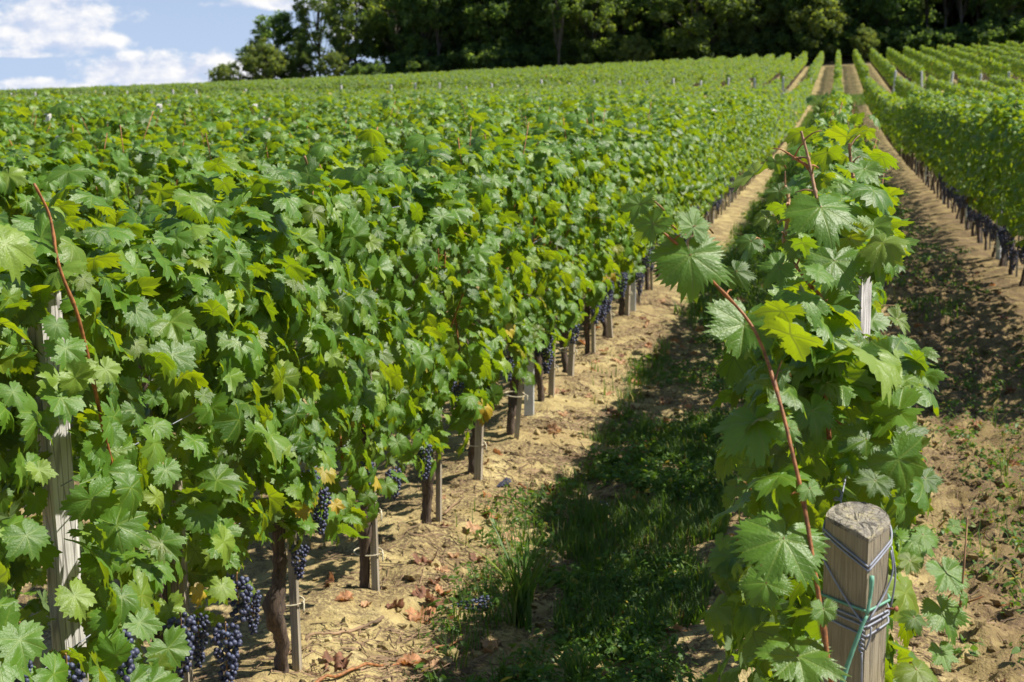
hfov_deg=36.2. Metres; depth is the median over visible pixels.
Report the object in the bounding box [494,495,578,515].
pruned cane
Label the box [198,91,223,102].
grapevine
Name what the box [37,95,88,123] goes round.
grapevine
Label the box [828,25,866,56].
shrub
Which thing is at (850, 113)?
grapevine
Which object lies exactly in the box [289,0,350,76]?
tall tree
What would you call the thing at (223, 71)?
tree
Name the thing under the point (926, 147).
grapevine
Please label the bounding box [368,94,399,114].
grapevine
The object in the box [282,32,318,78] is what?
tree
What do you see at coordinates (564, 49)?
shrub
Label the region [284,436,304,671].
vine stake
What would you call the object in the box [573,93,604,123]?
grapevine
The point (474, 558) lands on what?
fallen leaf
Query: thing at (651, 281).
vine stake
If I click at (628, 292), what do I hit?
vine stake
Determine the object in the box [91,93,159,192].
grapevine
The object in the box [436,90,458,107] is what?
grapevine
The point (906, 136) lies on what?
grapevine
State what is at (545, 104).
grapevine
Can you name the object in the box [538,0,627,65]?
forest tree
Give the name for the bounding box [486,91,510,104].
grapevine
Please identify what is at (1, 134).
grapevine
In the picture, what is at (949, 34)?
shrub
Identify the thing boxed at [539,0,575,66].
slim tree
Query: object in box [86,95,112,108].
grapevine
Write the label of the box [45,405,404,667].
trellis wire
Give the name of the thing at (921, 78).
wooden post
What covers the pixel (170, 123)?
grapevine
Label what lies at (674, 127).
grapevine
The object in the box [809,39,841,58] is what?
shrub
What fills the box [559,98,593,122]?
grapevine
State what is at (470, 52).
shrub
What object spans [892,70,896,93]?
wooden post
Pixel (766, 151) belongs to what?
grapevine
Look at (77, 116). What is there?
grapevine
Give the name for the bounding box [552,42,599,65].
shrub
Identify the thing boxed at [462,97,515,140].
grapevine
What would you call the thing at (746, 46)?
shrub
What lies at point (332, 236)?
grapevine
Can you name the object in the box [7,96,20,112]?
grapevine
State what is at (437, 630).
pruned cane
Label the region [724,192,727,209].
vine stake
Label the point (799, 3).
forest tree
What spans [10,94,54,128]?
grapevine
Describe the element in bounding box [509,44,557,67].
shrub
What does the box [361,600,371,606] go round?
fallen leaf
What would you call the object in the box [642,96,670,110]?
grapevine
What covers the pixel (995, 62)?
distant vines
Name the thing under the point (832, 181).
grapevine
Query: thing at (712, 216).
vine stake
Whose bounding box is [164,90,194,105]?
grapevine
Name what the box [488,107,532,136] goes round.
grapevine
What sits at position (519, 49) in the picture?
shrub
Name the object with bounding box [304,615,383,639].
pruned cane
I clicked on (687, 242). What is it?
vine stake
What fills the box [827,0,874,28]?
forest tree
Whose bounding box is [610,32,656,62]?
shrub
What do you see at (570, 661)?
grass tuft
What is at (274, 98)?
grapevine
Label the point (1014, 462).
fallen leaf
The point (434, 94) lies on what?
grapevine
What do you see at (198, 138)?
grapevine
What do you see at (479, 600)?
fallen grapes
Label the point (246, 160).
grapevine
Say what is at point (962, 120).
grapevine
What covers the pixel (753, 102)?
grapevine
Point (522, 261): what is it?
grapevine
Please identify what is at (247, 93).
grapevine
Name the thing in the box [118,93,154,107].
grapevine
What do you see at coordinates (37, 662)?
vine stake
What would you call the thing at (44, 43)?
sky
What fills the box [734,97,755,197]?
grapevine
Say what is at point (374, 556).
vine stake
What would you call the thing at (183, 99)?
grapevine
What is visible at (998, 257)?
steel post
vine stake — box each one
[32,624,41,668]
[167,480,193,681]
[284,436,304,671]
[353,369,383,590]
[436,365,441,521]
[462,295,486,480]
[504,294,530,439]
[546,247,558,397]
[559,247,577,375]
[589,244,597,353]
[601,230,613,337]
[624,271,631,315]
[637,278,641,305]
[646,247,655,290]
[686,181,692,249]
[711,206,713,223]
[720,193,723,214]
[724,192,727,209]
[928,167,932,186]
[997,248,1007,265]
[1015,234,1019,276]
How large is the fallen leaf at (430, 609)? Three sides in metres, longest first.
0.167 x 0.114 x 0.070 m
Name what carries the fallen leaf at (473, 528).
on the ground at (921, 200)
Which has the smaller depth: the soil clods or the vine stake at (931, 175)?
the soil clods
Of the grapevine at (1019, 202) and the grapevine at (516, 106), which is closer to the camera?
the grapevine at (1019, 202)
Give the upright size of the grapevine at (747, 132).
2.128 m
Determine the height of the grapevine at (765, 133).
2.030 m
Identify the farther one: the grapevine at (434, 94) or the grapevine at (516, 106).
the grapevine at (434, 94)
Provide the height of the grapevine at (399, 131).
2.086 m
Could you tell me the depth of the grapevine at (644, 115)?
29.65 m
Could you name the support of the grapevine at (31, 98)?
on the ground at (921, 200)
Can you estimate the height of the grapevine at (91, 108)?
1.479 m
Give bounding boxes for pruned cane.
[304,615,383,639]
[315,639,461,681]
[397,663,455,681]
[407,620,480,637]
[416,618,444,630]
[443,496,463,514]
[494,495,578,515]
[517,483,554,494]
[982,532,1009,543]
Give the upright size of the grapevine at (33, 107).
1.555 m
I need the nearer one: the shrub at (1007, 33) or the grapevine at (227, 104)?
the grapevine at (227, 104)
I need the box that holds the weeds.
[380,141,1023,681]
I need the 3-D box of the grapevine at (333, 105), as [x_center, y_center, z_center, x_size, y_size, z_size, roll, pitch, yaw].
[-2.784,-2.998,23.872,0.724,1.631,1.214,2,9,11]
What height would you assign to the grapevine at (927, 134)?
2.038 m
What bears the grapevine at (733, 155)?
on the ground at (921, 200)
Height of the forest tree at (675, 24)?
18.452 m
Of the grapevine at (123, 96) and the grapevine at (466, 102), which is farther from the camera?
the grapevine at (123, 96)
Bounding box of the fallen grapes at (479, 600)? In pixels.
[445,595,491,610]
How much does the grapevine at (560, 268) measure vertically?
1.996 m
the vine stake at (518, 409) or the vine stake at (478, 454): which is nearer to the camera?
the vine stake at (478, 454)
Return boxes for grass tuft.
[443,518,584,631]
[488,644,523,681]
[541,624,607,678]
[629,406,659,439]
[985,392,1018,430]
[986,427,1023,476]
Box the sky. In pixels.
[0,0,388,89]
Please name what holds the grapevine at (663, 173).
on the ground at (921, 200)
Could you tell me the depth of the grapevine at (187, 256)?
4.18 m
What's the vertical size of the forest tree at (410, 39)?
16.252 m
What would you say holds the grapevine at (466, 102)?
on the ground at (921, 200)
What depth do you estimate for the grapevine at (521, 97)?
38.27 m
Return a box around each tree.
[205,61,241,81]
[235,9,322,78]
[238,37,288,80]
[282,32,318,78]
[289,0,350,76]
[313,48,354,76]
[318,0,387,75]
[351,0,405,69]
[361,0,421,59]
[364,0,416,42]
[374,0,461,65]
[419,0,457,54]
[427,0,479,65]
[449,0,512,46]
[462,0,540,50]
[483,0,535,55]
[532,0,586,63]
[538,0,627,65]
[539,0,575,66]
[563,0,629,64]
[565,0,630,43]
[594,0,648,41]
[615,0,674,47]
[626,0,685,37]
[642,0,744,59]
[645,0,704,37]
[703,0,773,43]
[721,0,796,57]
[746,0,796,34]
[769,0,822,42]
[784,0,852,57]
[786,0,851,28]
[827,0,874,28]
[854,0,924,30]
[874,0,942,29]
[922,0,933,26]
[934,0,969,26]
[940,0,976,25]
[943,0,954,28]
[956,0,968,24]
[959,0,1023,30]
[975,0,1023,28]
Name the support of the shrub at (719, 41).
on the ground at (921, 200)
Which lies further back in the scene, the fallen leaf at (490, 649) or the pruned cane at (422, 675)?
the fallen leaf at (490, 649)
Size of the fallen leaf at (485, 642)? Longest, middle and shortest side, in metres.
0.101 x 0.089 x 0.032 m
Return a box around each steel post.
[134,185,153,385]
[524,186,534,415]
[630,136,635,311]
[996,133,1002,259]
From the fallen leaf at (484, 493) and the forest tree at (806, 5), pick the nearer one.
the fallen leaf at (484, 493)
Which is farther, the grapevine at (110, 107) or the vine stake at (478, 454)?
the grapevine at (110, 107)
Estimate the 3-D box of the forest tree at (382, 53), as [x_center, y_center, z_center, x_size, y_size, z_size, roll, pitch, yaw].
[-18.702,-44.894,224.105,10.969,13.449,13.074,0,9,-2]
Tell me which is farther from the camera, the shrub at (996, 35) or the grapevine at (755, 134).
the shrub at (996, 35)
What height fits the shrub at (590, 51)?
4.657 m
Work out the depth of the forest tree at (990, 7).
193.63 m
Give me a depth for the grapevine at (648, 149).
13.99 m
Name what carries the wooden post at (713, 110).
on the ground at (921, 200)
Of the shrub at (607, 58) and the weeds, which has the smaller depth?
the weeds
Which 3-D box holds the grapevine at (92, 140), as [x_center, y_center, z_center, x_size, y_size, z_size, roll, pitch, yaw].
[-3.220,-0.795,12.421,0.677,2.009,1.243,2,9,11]
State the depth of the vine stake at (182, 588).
4.54 m
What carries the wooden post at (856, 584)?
on the ground at (921, 200)
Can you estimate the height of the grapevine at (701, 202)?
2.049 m
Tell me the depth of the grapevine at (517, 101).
37.20 m
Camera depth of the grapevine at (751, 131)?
30.47 m
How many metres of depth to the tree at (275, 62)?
210.64 m
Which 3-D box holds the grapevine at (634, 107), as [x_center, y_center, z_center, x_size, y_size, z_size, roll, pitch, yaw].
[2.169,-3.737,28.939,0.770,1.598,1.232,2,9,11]
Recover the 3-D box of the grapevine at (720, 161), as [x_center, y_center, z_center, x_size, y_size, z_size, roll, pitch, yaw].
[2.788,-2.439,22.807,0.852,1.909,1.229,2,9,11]
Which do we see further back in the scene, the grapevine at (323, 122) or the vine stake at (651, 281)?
the grapevine at (323, 122)
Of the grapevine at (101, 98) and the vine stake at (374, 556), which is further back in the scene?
the grapevine at (101, 98)
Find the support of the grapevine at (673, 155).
on the ground at (921, 200)
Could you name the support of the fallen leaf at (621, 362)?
on the ground at (921, 200)
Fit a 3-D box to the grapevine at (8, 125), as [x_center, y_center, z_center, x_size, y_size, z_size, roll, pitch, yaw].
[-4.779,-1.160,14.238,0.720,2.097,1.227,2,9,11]
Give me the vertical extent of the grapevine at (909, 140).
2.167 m
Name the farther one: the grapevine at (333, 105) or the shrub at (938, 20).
the shrub at (938, 20)
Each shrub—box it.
[345,60,397,75]
[376,50,422,73]
[401,55,438,73]
[414,32,476,57]
[421,53,456,72]
[446,41,507,69]
[450,55,467,70]
[475,45,526,69]
[495,43,537,67]
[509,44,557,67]
[537,39,580,66]
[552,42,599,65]
[580,45,615,63]
[593,35,643,63]
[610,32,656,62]
[628,36,678,61]
[663,34,727,59]
[688,28,738,56]
[709,40,745,58]
[728,38,773,58]
[750,23,792,56]
[761,33,795,57]
[777,25,842,59]
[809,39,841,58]
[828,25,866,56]
[839,24,887,53]
[863,13,934,26]
[869,25,906,54]
[880,25,932,53]
[901,25,944,51]
[907,6,949,29]
[919,0,955,29]
[928,2,975,27]
[932,27,967,48]
[943,23,976,46]
[957,23,1010,46]
[970,11,1023,43]
[1003,25,1023,43]
[1009,18,1023,44]
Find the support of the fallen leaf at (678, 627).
on the ground at (921, 200)
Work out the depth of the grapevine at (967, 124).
21.03 m
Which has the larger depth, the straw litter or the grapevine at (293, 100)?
the grapevine at (293, 100)
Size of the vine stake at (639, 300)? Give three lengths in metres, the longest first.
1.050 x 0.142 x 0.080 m
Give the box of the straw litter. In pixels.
[172,276,1023,681]
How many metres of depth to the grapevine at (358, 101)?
31.49 m
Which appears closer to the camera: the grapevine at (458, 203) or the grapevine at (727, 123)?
the grapevine at (458, 203)
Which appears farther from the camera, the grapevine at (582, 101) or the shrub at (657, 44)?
the shrub at (657, 44)
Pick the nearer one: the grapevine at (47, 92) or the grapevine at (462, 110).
the grapevine at (462, 110)
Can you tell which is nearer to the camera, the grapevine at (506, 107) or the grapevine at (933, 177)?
the grapevine at (506, 107)
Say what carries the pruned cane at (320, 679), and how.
on the ground at (921, 200)
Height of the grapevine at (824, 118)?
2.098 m
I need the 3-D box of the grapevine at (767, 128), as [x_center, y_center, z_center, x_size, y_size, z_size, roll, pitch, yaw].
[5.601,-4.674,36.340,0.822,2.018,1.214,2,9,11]
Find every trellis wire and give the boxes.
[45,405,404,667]
[60,206,400,300]
[61,152,712,485]
[833,424,848,502]
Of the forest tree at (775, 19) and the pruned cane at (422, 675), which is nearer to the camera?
the pruned cane at (422, 675)
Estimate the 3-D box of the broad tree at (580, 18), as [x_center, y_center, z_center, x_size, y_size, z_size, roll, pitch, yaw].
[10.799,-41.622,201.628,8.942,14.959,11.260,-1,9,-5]
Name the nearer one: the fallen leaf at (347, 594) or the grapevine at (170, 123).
the fallen leaf at (347, 594)
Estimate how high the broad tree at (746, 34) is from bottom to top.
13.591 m
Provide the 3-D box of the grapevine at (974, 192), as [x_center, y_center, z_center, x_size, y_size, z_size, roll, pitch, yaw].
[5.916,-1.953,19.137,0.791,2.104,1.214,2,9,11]
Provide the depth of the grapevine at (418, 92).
35.55 m
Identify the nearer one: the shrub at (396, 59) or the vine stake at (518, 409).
the vine stake at (518, 409)
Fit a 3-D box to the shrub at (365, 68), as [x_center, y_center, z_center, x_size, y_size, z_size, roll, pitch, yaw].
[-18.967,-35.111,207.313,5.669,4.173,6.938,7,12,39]
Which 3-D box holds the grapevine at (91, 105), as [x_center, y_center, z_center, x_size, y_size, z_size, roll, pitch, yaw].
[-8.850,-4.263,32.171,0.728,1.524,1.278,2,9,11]
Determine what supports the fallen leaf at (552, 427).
on the ground at (921, 200)
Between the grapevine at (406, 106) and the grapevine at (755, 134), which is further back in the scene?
the grapevine at (755, 134)
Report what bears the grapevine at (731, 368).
on the ground at (921, 200)
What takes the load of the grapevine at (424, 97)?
on the ground at (921, 200)
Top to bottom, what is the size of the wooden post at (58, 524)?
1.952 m
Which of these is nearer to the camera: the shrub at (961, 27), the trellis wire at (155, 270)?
the trellis wire at (155, 270)
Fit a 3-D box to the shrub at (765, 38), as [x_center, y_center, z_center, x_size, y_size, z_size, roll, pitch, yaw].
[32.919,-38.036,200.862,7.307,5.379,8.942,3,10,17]
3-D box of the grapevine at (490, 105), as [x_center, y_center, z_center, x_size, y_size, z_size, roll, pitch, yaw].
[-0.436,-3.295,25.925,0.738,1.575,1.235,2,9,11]
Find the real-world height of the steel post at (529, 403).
1.920 m
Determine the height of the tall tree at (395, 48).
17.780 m
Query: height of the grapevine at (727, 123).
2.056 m
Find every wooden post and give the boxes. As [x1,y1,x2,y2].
[28,290,88,681]
[43,114,51,139]
[709,109,715,220]
[781,77,783,94]
[820,501,898,681]
[856,276,871,337]
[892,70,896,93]
[920,71,922,86]
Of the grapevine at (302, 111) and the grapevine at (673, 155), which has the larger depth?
the grapevine at (302, 111)
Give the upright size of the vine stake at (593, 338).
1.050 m
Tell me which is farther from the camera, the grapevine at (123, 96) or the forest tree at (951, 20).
the forest tree at (951, 20)
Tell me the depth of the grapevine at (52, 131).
15.04 m
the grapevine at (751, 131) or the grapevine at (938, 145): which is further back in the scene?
the grapevine at (751, 131)
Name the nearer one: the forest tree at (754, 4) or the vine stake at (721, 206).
the vine stake at (721, 206)
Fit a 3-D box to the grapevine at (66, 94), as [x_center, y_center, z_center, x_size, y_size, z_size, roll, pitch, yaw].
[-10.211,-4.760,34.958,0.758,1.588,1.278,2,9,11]
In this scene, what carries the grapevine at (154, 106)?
on the ground at (921, 200)
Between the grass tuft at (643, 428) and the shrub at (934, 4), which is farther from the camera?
the shrub at (934, 4)
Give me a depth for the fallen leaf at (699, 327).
13.80 m
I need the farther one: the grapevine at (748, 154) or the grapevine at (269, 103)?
the grapevine at (748, 154)
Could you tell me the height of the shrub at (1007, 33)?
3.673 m
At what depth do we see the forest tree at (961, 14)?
196.02 m
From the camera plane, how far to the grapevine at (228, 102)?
29.57 m
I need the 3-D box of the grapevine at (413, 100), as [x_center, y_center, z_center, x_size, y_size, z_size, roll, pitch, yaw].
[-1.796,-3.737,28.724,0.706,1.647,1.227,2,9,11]
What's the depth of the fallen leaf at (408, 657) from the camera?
5.79 m
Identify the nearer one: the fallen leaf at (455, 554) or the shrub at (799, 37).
the fallen leaf at (455, 554)
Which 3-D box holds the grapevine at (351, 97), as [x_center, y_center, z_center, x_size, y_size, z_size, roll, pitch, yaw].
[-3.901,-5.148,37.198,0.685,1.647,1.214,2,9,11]
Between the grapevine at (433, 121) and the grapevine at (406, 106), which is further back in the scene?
the grapevine at (406, 106)
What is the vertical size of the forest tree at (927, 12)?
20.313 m
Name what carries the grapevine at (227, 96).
on the ground at (921, 200)
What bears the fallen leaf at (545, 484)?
on the ground at (921, 200)
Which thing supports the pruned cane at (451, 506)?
on the ground at (921, 200)
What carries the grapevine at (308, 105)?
on the ground at (921, 200)
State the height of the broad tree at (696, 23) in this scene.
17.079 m
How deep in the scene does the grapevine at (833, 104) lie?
12.18 m
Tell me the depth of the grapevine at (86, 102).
28.35 m
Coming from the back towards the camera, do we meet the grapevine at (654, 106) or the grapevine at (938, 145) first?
the grapevine at (654, 106)
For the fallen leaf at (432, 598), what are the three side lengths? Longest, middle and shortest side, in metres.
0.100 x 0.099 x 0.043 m
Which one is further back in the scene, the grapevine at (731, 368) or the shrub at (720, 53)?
the shrub at (720, 53)
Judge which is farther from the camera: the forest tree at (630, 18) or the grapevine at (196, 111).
the forest tree at (630, 18)
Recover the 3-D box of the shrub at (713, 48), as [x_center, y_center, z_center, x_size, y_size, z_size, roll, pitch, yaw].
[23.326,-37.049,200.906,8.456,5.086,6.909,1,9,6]
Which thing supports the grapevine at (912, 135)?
on the ground at (921, 200)
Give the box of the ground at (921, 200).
[5,26,1023,681]
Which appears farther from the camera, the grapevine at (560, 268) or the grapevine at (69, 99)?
the grapevine at (69, 99)
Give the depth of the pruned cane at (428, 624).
6.13 m
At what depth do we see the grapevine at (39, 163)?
7.63 m
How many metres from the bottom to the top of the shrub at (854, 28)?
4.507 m
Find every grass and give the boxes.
[343,104,1023,681]
[809,91,893,105]
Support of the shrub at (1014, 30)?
on the ground at (921, 200)
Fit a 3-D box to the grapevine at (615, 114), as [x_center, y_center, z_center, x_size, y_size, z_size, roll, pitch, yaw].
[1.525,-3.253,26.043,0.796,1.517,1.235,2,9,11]
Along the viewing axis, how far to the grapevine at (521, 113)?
18.94 m
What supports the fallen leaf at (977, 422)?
on the ground at (921, 200)
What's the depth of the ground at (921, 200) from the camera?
8.28 m
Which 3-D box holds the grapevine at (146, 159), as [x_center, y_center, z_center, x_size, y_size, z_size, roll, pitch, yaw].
[-2.068,-0.240,8.660,0.773,2.030,1.239,2,9,11]
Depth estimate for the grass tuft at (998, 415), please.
9.87 m
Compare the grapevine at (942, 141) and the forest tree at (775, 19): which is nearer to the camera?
the grapevine at (942, 141)
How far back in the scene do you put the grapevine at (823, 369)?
2.75 m
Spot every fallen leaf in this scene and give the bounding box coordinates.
[319,572,333,586]
[321,648,352,671]
[335,589,352,600]
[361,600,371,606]
[385,598,404,608]
[396,651,421,663]
[405,607,422,620]
[411,582,430,599]
[411,605,435,623]
[412,552,436,565]
[426,590,449,605]
[429,577,440,583]
[430,659,438,668]
[433,565,449,572]
[435,584,451,593]
[447,552,459,557]
[466,520,481,534]
[470,550,486,560]
[479,639,497,653]
[480,638,500,647]
[482,491,491,497]
[488,596,505,609]
[501,530,520,543]
[543,483,558,490]
[547,423,561,433]
[557,411,568,416]
[607,407,616,413]
[614,357,626,363]
[644,341,651,347]
[659,396,672,403]
[665,624,687,630]
[678,397,686,403]
[695,325,704,330]
[972,420,981,427]
[1004,384,1015,393]
[1009,459,1018,465]
[1015,407,1023,413]
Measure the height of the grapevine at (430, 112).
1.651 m
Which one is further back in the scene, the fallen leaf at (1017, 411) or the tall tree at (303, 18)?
the tall tree at (303, 18)
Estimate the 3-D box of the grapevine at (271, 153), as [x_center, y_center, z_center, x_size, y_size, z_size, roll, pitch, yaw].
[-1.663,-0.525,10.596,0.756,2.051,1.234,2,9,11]
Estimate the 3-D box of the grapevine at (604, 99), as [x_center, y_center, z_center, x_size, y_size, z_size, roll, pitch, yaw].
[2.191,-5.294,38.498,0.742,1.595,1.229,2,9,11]
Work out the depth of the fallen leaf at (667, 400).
10.63 m
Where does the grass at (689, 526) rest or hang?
on the ground at (921, 200)
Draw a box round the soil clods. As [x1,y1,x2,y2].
[193,261,1023,681]
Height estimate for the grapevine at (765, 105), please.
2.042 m
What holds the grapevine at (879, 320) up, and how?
on the ground at (921, 200)
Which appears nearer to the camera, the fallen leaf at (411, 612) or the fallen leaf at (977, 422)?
the fallen leaf at (411, 612)
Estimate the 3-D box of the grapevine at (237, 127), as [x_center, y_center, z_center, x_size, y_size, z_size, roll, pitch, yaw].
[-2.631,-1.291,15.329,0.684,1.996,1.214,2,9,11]
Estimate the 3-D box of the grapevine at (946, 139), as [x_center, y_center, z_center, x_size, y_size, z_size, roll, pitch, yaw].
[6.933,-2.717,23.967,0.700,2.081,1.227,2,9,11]
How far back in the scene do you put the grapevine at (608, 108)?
24.74 m
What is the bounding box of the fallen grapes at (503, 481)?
[497,477,511,487]
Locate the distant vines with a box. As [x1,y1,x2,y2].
[0,40,1023,169]
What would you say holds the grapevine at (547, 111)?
on the ground at (921, 200)
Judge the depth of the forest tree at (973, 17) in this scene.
207.44 m
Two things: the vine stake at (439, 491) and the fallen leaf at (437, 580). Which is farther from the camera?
the vine stake at (439, 491)
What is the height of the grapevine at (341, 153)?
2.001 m
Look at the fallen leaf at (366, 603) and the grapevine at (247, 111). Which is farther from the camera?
the grapevine at (247, 111)
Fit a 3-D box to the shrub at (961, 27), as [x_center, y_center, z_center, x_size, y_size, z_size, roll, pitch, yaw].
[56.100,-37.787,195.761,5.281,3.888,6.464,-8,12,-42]
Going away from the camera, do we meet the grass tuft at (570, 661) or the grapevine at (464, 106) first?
the grass tuft at (570, 661)
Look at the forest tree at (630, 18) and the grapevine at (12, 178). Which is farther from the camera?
the forest tree at (630, 18)
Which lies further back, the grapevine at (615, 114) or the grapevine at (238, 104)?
the grapevine at (615, 114)
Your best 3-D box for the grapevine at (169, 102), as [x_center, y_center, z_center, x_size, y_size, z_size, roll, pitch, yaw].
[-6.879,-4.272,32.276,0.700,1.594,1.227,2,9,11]
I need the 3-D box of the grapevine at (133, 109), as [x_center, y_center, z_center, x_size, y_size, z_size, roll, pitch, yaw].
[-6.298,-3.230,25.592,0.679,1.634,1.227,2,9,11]
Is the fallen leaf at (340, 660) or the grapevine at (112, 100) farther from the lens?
the grapevine at (112, 100)
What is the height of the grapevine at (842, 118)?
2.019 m
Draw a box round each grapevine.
[0,96,25,112]
[0,97,26,203]
[0,100,136,400]
[0,103,27,132]
[0,104,91,222]
[0,125,92,223]
[0,131,27,328]
[0,155,33,452]
[0,156,364,681]
[0,164,190,681]
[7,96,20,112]
[7,100,65,146]
[8,100,29,119]
[10,90,53,112]
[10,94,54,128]
[22,95,40,104]
[37,90,71,105]
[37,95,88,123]
[38,92,67,106]
[40,110,125,193]
[41,95,104,133]
[41,96,76,106]
[55,112,204,423]
[66,112,166,223]
[76,97,104,111]
[77,96,95,108]
[79,91,109,105]
[80,96,123,132]
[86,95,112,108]
[90,104,112,117]
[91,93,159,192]
[98,92,127,106]
[109,93,140,116]
[110,110,194,193]
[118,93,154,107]
[121,91,139,103]
[129,107,195,192]
[131,103,167,131]
[132,95,172,118]
[133,121,270,379]
[139,128,400,673]
[141,94,175,111]
[153,101,198,124]
[155,98,189,116]
[162,106,246,179]
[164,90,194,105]
[164,95,187,111]
[167,100,227,135]
[176,92,222,122]
[196,91,224,107]
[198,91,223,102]
[201,111,327,340]
[203,94,232,110]
[205,97,239,121]
[205,106,275,181]
[211,106,254,132]
[222,92,244,105]
[223,91,268,121]
[235,101,283,132]
[242,109,311,189]
[246,91,272,118]
[250,92,289,117]
[258,95,305,127]
[264,91,290,104]
[264,115,359,318]
[274,94,337,170]
[274,127,458,587]
[278,96,304,110]
[280,95,331,139]
[284,91,308,104]
[293,95,313,109]
[301,102,358,165]
[307,90,349,122]
[315,108,391,173]
[318,89,346,106]
[337,89,359,106]
[338,105,364,122]
[343,94,367,108]
[344,106,385,142]
[344,122,512,523]
[350,95,385,120]
[367,99,421,265]
[367,103,405,152]
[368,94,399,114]
[380,95,427,129]
[382,98,454,285]
[393,90,420,105]
[398,106,540,474]
[402,92,423,109]
[409,93,444,126]
[412,90,428,104]
[413,93,446,114]
[420,113,466,266]
[421,96,464,152]
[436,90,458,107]
[443,97,498,151]
[443,114,583,434]
[447,101,474,119]
[449,91,479,109]
[450,94,494,118]
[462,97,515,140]
[476,94,504,114]
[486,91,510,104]
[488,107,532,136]
[489,100,516,119]
[489,106,595,401]
[497,91,525,122]
[504,103,546,137]
[505,93,522,104]
[512,91,529,103]
[519,92,560,133]
[524,95,542,111]
[531,100,634,353]
[531,107,620,372]
[534,95,556,112]
[539,91,565,118]
[556,105,579,127]
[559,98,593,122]
[567,94,584,109]
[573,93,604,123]
[573,105,660,336]
[586,96,613,126]
[592,110,669,315]
[593,100,622,119]
[597,93,609,104]
[605,97,623,115]
[609,90,639,117]
[609,94,678,301]
[617,130,983,681]
[620,95,643,117]
[624,91,648,118]
[624,113,687,289]
[638,96,694,276]
[639,98,701,242]
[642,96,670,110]
[647,99,658,116]
[654,89,674,112]
[662,91,688,106]
[667,114,710,230]
[674,98,716,239]
[686,107,719,238]
[687,104,724,215]
[698,107,732,218]
[699,95,732,223]
[703,90,744,208]
[705,95,736,218]
[709,101,742,214]
[716,153,920,681]
[718,91,750,205]
[720,98,755,194]
[721,91,752,202]
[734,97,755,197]
[735,94,760,190]
[738,93,763,165]
[740,94,764,161]
[743,96,763,184]
[745,95,767,180]
[752,95,770,177]
[755,98,769,175]
[756,95,774,152]
[757,94,772,159]
[763,124,910,500]
[789,130,895,339]
[795,111,881,301]
[806,95,852,143]
[809,102,857,133]
[810,97,865,152]
[810,105,854,145]
[810,112,863,151]
[810,143,894,308]
[818,98,847,131]
[828,94,854,113]
[831,90,848,102]
[832,99,854,115]
[898,91,914,170]
[902,92,927,174]
[902,105,915,171]
[903,88,931,177]
[908,91,932,178]
[908,94,934,181]
[913,91,938,184]
[914,93,943,189]
[914,94,950,186]
[920,93,943,193]
[921,96,949,197]
[923,96,949,199]
[925,94,957,203]
[927,90,966,208]
[935,92,967,212]
[936,93,975,218]
[942,91,984,229]
[942,95,974,223]
[947,99,997,236]
[954,101,997,243]
[958,100,994,249]
[965,94,1006,256]
[973,87,1020,265]
[979,85,1023,274]
[981,92,1005,106]
[991,105,1023,285]
[1003,111,1023,270]
[1005,137,1023,262]
[1016,172,1023,230]
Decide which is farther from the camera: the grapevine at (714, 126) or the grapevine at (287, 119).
the grapevine at (714, 126)
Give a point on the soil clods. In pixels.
(695, 645)
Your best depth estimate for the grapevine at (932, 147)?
27.87 m
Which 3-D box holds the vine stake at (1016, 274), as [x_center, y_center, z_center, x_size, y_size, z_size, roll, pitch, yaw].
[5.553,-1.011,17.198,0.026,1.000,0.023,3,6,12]
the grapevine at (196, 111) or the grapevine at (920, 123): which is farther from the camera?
the grapevine at (920, 123)
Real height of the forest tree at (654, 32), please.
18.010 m
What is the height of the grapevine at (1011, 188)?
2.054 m
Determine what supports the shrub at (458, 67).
on the ground at (921, 200)
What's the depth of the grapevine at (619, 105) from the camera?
26.93 m
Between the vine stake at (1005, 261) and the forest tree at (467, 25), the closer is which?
the vine stake at (1005, 261)
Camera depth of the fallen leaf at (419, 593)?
6.46 m
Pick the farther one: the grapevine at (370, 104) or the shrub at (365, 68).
the shrub at (365, 68)
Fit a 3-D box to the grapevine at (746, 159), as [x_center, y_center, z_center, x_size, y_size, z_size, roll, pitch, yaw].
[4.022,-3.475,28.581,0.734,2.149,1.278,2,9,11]
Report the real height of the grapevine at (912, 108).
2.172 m
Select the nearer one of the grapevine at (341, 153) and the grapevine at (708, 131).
the grapevine at (341, 153)
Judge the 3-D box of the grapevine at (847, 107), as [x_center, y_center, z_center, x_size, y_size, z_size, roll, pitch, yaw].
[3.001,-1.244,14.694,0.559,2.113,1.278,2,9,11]
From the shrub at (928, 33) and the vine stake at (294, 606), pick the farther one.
the shrub at (928, 33)
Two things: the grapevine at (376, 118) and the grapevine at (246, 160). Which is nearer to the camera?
the grapevine at (246, 160)
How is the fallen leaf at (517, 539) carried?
on the ground at (921, 200)
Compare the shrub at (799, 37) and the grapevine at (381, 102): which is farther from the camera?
the shrub at (799, 37)
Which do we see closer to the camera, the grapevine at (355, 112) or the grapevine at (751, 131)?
the grapevine at (355, 112)
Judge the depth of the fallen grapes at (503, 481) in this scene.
8.32 m
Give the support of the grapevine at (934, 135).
on the ground at (921, 200)
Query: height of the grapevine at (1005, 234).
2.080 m
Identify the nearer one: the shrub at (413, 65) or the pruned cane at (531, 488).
the pruned cane at (531, 488)
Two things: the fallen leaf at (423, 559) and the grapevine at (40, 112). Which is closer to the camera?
the fallen leaf at (423, 559)
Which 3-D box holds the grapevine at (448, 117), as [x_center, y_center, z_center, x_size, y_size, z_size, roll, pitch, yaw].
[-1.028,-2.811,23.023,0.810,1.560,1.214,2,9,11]
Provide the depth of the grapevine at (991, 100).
38.28 m
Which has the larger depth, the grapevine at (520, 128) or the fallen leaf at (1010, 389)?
the grapevine at (520, 128)

